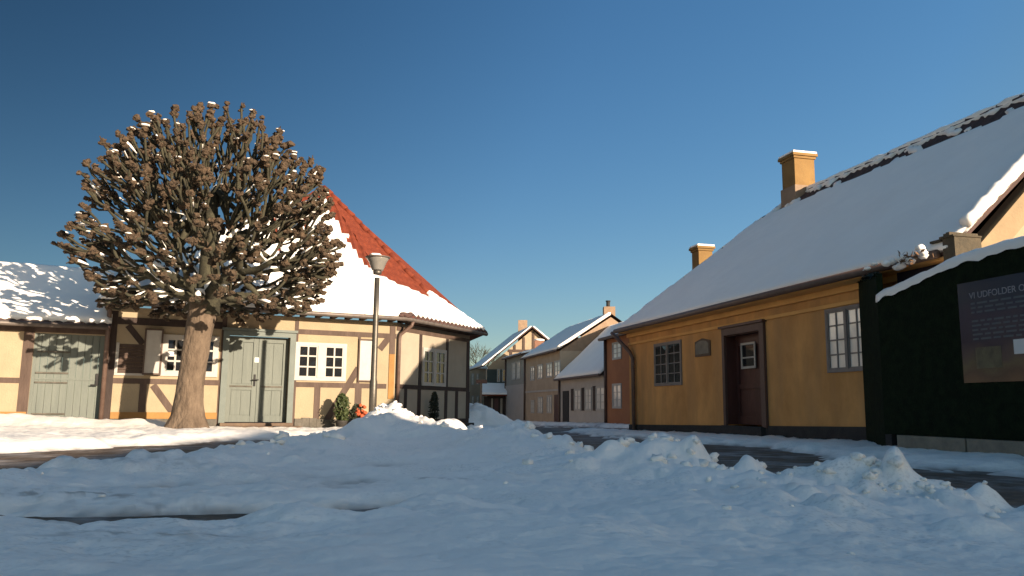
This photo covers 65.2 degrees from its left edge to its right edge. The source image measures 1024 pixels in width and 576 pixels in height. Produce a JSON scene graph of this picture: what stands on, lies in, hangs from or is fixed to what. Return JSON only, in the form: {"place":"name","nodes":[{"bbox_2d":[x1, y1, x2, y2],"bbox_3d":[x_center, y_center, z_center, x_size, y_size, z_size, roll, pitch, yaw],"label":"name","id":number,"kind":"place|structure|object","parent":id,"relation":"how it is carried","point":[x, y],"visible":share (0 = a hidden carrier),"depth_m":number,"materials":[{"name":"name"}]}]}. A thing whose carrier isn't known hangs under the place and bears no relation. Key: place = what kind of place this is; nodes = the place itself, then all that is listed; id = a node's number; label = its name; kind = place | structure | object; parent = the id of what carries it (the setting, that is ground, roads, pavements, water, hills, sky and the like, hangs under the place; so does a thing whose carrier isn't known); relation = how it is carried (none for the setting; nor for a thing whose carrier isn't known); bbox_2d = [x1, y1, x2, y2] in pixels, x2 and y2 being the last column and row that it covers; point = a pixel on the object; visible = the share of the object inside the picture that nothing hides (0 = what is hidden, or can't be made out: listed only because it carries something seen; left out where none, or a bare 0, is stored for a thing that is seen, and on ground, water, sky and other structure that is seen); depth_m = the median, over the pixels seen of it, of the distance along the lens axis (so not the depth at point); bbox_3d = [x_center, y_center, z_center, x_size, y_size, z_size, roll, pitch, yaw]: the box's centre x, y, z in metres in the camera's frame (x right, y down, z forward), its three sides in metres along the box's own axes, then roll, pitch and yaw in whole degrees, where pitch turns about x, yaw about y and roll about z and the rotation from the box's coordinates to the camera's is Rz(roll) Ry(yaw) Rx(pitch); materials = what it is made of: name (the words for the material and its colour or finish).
{"place":"outdoors","nodes":[
{"label":"outdoors","id":0,"kind":"place"},
{"bbox_2d":[0,404,1023,524],"bbox_3d":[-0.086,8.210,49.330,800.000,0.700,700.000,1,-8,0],"label":"road","id":1,"kind":"structure","parent":0,"point":[1009,490],"depth_m":8.10,"materials":[{"name":"grey asphalt"}]},
{"bbox_2d":[0,261,117,418],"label":"garage","id":2,"kind":"structure","parent":1,"relation":"on","point":[52,315],"depth_m":16.80,"materials":[{"name":"beige paint"}]},
{"bbox_2d":[98,185,487,427],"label":"half timbered house","id":3,"kind":"structure","parent":1,"relation":"on","point":[302,371],"depth_m":19.06,"materials":[{"name":"beige paint"}]},
{"bbox_2d":[114,342,143,375],"bbox_3d":[-8.260,1.539,17.309,0.584,0.701,0.035,5,-9,-25],"label":"window","id":4,"kind":"structure","parent":3,"relation":"in","point":[136,368],"depth_m":17.29,"materials":[{"name":"white paint"}]},
{"bbox_2d":[142,328,163,374],"bbox_3d":[-7.843,1.393,17.475,0.373,1.002,0.104,5,-9,-25],"label":"notice case","id":5,"kind":"object","parent":3,"relation":"attached to","point":[152,352],"visible":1,"depth_m":17.44,"materials":[{"name":"white paint"}]},
{"bbox_2d":[160,334,219,376],"bbox_3d":[-7.168,1.513,17.835,1.177,0.913,0.047,5,-9,-25],"label":"window","id":6,"kind":"structure","parent":3,"relation":"in","point":[172,344],"depth_m":17.72,"materials":[{"name":"white paint"}]},
{"bbox_2d":[224,336,258,421],"bbox_3d":[-6.200,2.091,18.397,0.702,1.961,0.154,5,-9,-25],"label":"door","id":7,"kind":"structure","parent":3,"relation":"in","point":[243,359],"depth_m":18.40,"materials":[{"name":"grey paint"}]},
{"bbox_2d":[254,337,288,421],"bbox_3d":[-5.614,2.143,18.709,0.672,1.961,0.090,5,-9,-25],"label":"door","id":8,"kind":"structure","parent":3,"relation":"in","point":[270,405],"depth_m":18.68,"materials":[{"name":"grey paint"}]},
{"bbox_2d":[294,342,346,380],"bbox_3d":[-4.550,1.759,19.069,1.216,0.900,0.047,5,-9,-25],"label":"window","id":9,"kind":"structure","parent":3,"relation":"in","point":[313,361],"depth_m":19.05,"materials":[{"name":"white paint"}]},
{"bbox_2d":[357,339,371,381],"bbox_3d":[-3.571,1.768,19.532,0.372,1.039,0.034,5,-9,-25],"label":"notice case","id":10,"kind":"object","parent":3,"relation":"attached to","point":[364,359],"visible":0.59,"depth_m":19.52,"materials":[{"name":"white paint"}]},
{"bbox_2d":[421,347,446,386],"bbox_3d":[-2.086,2.143,21.582,0.047,1.001,1.258,-3,-9,24],"label":"window","id":11,"kind":"structure","parent":3,"relation":"in","point":[434,361],"depth_m":21.53,"materials":[{"name":"white paint"}]},
{"bbox_2d":[349,402,367,420],"bbox_3d":[-3.633,3.022,18.766,0.557,0.670,0.364,-4,-9,26],"label":"flowering shrub","id":12,"kind":"object","parent":1,"relation":"on","point":[356,411],"visible":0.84,"depth_m":18.71,"materials":[{"name":"orange plant"}]},
{"bbox_2d":[365,253,389,411],"bbox_3d":[-2.693,1.159,15.695,0.497,3.747,0.497,1,-8,0],"label":"street lamp","id":13,"kind":"object","parent":1,"relation":"on","point":[377,262],"visible":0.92,"depth_m":15.72,"materials":[{"name":"metal"}]},
{"bbox_2d":[428,391,438,420],"bbox_3d":[-2.038,3.205,20.893,0.322,1.022,0.318,5,-9,-25],"label":"dark shrub","id":14,"kind":"object","parent":1,"relation":"on","point":[434,407],"visible":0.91,"depth_m":20.86,"materials":[{"name":"green plant"}]},
{"bbox_2d":[469,366,487,404],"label":"row house","id":15,"kind":"structure","parent":1,"relation":"on","point":[474,376],"depth_m":71.49,"materials":[{"name":"white paint"}]},
{"bbox_2d":[471,373,473,384],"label":"window","id":16,"kind":"structure","parent":15,"relation":"in","point":[472,377],"depth_m":71.54,"materials":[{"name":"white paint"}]},
{"bbox_2d":[476,380,486,403],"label":"street sign","id":17,"kind":"object","parent":1,"relation":"on","point":[481,381],"visible":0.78,"depth_m":47.61,"materials":[{"name":"metal"}]},
{"bbox_2d":[470,344,500,366],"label":"bare tree","id":18,"kind":"object","parent":1,"relation":"on","point":[483,354],"visible":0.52,"depth_m":87.96,"materials":[{"name":"brown plant"}]},
{"bbox_2d":[470,320,548,415],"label":"gabled house","id":19,"kind":"structure","parent":1,"relation":"on","point":[494,392],"depth_m":62.77,"materials":[{"name":"tile"}]},
{"bbox_2d":[494,398,497,411],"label":"door","id":20,"kind":"structure","parent":19,"relation":"in","point":[496,399],"depth_m":60.80,"materials":[{"name":"brown wood"}]},
{"bbox_2d":[497,369,499,381],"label":"window","id":21,"kind":"structure","parent":19,"relation":"in","point":[498,370],"depth_m":62.52,"materials":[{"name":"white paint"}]},
{"bbox_2d":[502,369,504,381],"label":"window","id":22,"kind":"structure","parent":19,"relation":"in","point":[503,370],"depth_m":62.52,"materials":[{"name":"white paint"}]},
{"bbox_2d":[0,402,1023,575],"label":"snow","id":23,"kind":"structure","parent":1,"relation":"on","point":[445,501],"depth_m":3.76,"materials":[{"name":"white snow"}]},
{"bbox_2d":[51,101,346,428],"bbox_3d":[-5.996,-0.455,15.758,5.451,6.604,5.306,1,-8,0],"label":"pollarded tree","id":24,"kind":"object","parent":23,"relation":"on","point":[197,221],"visible":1,"depth_m":15.13,"materials":[{"name":"brown plant"}]},
{"bbox_2d":[333,393,350,426],"bbox_3d":[-3.957,2.876,18.622,0.415,0.904,0.445,1,-8,0],"label":"potted shrub","id":25,"kind":"object","parent":23,"relation":"on","point":[341,409],"visible":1,"depth_m":18.53,"materials":[{"name":"green plant"}]},
{"bbox_2d":[25,401,1005,554],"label":"snow clumps","id":26,"kind":"object","parent":1,"relation":"on","point":[872,473],"visible":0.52,"depth_m":5.26,"materials":[{"name":"white snow"}]},
{"bbox_2d":[501,338,544,420],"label":"row house","id":27,"kind":"structure","parent":1,"relation":"on","point":[514,377],"depth_m":58.13,"materials":[{"name":"paint"}]},
{"bbox_2d":[511,362,515,379],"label":"window","id":28,"kind":"structure","parent":27,"relation":"in","point":[513,371],"depth_m":58.86,"materials":[{"name":"grey glass"}]},
{"bbox_2d":[516,361,520,378],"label":"window","id":29,"kind":"structure","parent":27,"relation":"in","point":[518,364],"depth_m":57.20,"materials":[{"name":"white paint"}]},
{"bbox_2d":[520,300,621,421],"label":"row house","id":30,"kind":"structure","parent":1,"relation":"on","point":[547,362],"depth_m":48.75,"materials":[{"name":"paint"}]},
{"bbox_2d":[530,366,534,380],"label":"window","id":31,"kind":"structure","parent":30,"relation":"in","point":[532,369],"depth_m":52.76,"materials":[{"name":"white paint"}]},
{"bbox_2d":[531,400,533,412],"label":"window","id":32,"kind":"structure","parent":30,"relation":"in","point":[532,401],"depth_m":52.38,"materials":[{"name":"grey glass"}]},
{"bbox_2d":[537,364,542,379],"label":"window","id":33,"kind":"structure","parent":30,"relation":"in","point":[539,367],"depth_m":50.70,"materials":[{"name":"white paint"}]},
{"bbox_2d":[537,397,542,412],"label":"window","id":34,"kind":"structure","parent":30,"relation":"in","point":[540,399],"depth_m":50.30,"materials":[{"name":"grey glass"}]},
{"bbox_2d":[546,362,552,377],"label":"window","id":35,"kind":"structure","parent":30,"relation":"in","point":[549,366],"depth_m":48.38,"materials":[{"name":"white glass"}]},
{"bbox_2d":[547,395,551,412],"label":"window","id":36,"kind":"structure","parent":30,"relation":"in","point":[549,397],"depth_m":48.05,"materials":[{"name":"white paint"}]},
{"bbox_2d":[554,395,557,421],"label":"door","id":37,"kind":"structure","parent":30,"relation":"in","point":[555,396],"depth_m":46.41,"materials":[{"name":"brown wood"}]},
{"bbox_2d":[554,360,560,376],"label":"window","id":38,"kind":"structure","parent":30,"relation":"in","point":[557,364],"depth_m":46.58,"materials":[{"name":"white paint"}]},
{"bbox_2d":[553,321,623,422],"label":"row house","id":39,"kind":"structure","parent":1,"relation":"on","point":[579,378],"depth_m":42.06,"materials":[{"name":"tile"}]},
{"bbox_2d":[562,391,568,421],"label":"door","id":40,"kind":"structure","parent":39,"relation":"in","point":[565,418],"depth_m":44.33,"materials":[{"name":"grey wood"}]},
{"bbox_2d":[574,389,580,410],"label":"window","id":41,"kind":"structure","parent":39,"relation":"in","point":[577,392],"depth_m":42.22,"materials":[{"name":"white paint"}]},
{"bbox_2d":[584,387,591,410],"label":"window","id":42,"kind":"structure","parent":39,"relation":"in","point":[587,391],"depth_m":40.40,"materials":[{"name":"white paint"}]},
{"bbox_2d":[595,386,603,410],"bbox_3d":[4.243,5.303,38.437,0.040,1.167,1.414,2,-9,-11],"label":"window","id":43,"kind":"structure","parent":39,"relation":"in","point":[599,390],"depth_m":38.57,"materials":[{"name":"white glass"}]},
{"bbox_2d":[598,333,629,423],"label":"row house","id":44,"kind":"structure","parent":1,"relation":"on","point":[616,387],"depth_m":36.27,"materials":[{"name":"paint"}]},
{"bbox_2d":[612,383,621,408],"bbox_3d":[4.730,4.872,36.098,0.040,1.121,1.247,2,-9,-11],"label":"window","id":45,"kind":"structure","parent":44,"relation":"in","point":[616,388],"depth_m":36.08,"materials":[{"name":"white glass"}]},
{"bbox_2d":[612,342,621,359],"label":"window","id":46,"kind":"structure","parent":44,"relation":"in","point":[616,347],"depth_m":36.37,"materials":[{"name":"white glass"}]},
{"bbox_2d":[610,93,1023,440],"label":"yellow house","id":47,"kind":"structure","parent":1,"relation":"on","point":[767,305],"depth_m":14.50,"materials":[{"name":"paint"}]},
{"bbox_2d":[654,340,682,385],"bbox_3d":[3.697,1.804,19.057,0.042,1.035,1.511,3,-9,-14],"label":"window","id":48,"kind":"structure","parent":47,"relation":"in","point":[667,355],"depth_m":19.00,"materials":[{"name":"grey glass"}]},
{"bbox_2d":[695,338,710,356],"bbox_3d":[4.134,1.287,17.363,0.040,0.388,0.687,3,-9,-14],"label":"plaque","id":49,"kind":"object","parent":47,"relation":"attached to","point":[702,347],"visible":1,"depth_m":17.31,"materials":[{"name":"metal"}]},
{"bbox_2d":[735,333,761,424],"bbox_3d":[4.779,1.794,15.718,0.100,1.772,1.323,3,-9,-14],"label":"door","id":50,"kind":"structure","parent":47,"relation":"in","point":[747,346],"depth_m":15.91,"materials":[{"name":"brown wood"}]},
{"bbox_2d":[824,303,862,372],"bbox_3d":[5.298,0.802,12.666,0.042,1.040,1.050,3,-9,-14],"label":"window","id":51,"kind":"structure","parent":47,"relation":"in","point":[842,324],"depth_m":12.74,"materials":[{"name":"grey glass"}]},
{"bbox_2d":[857,236,1023,456],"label":"hoarding","id":52,"kind":"object","parent":1,"relation":"on","point":[942,344],"visible":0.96,"depth_m":9.67,"materials":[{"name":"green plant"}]},
{"bbox_2d":[0,0,1023,404],"label":"sky","id":53,"kind":"structure","parent":0,"point":[543,163],"materials":[{"name":"blue"}]}
]}

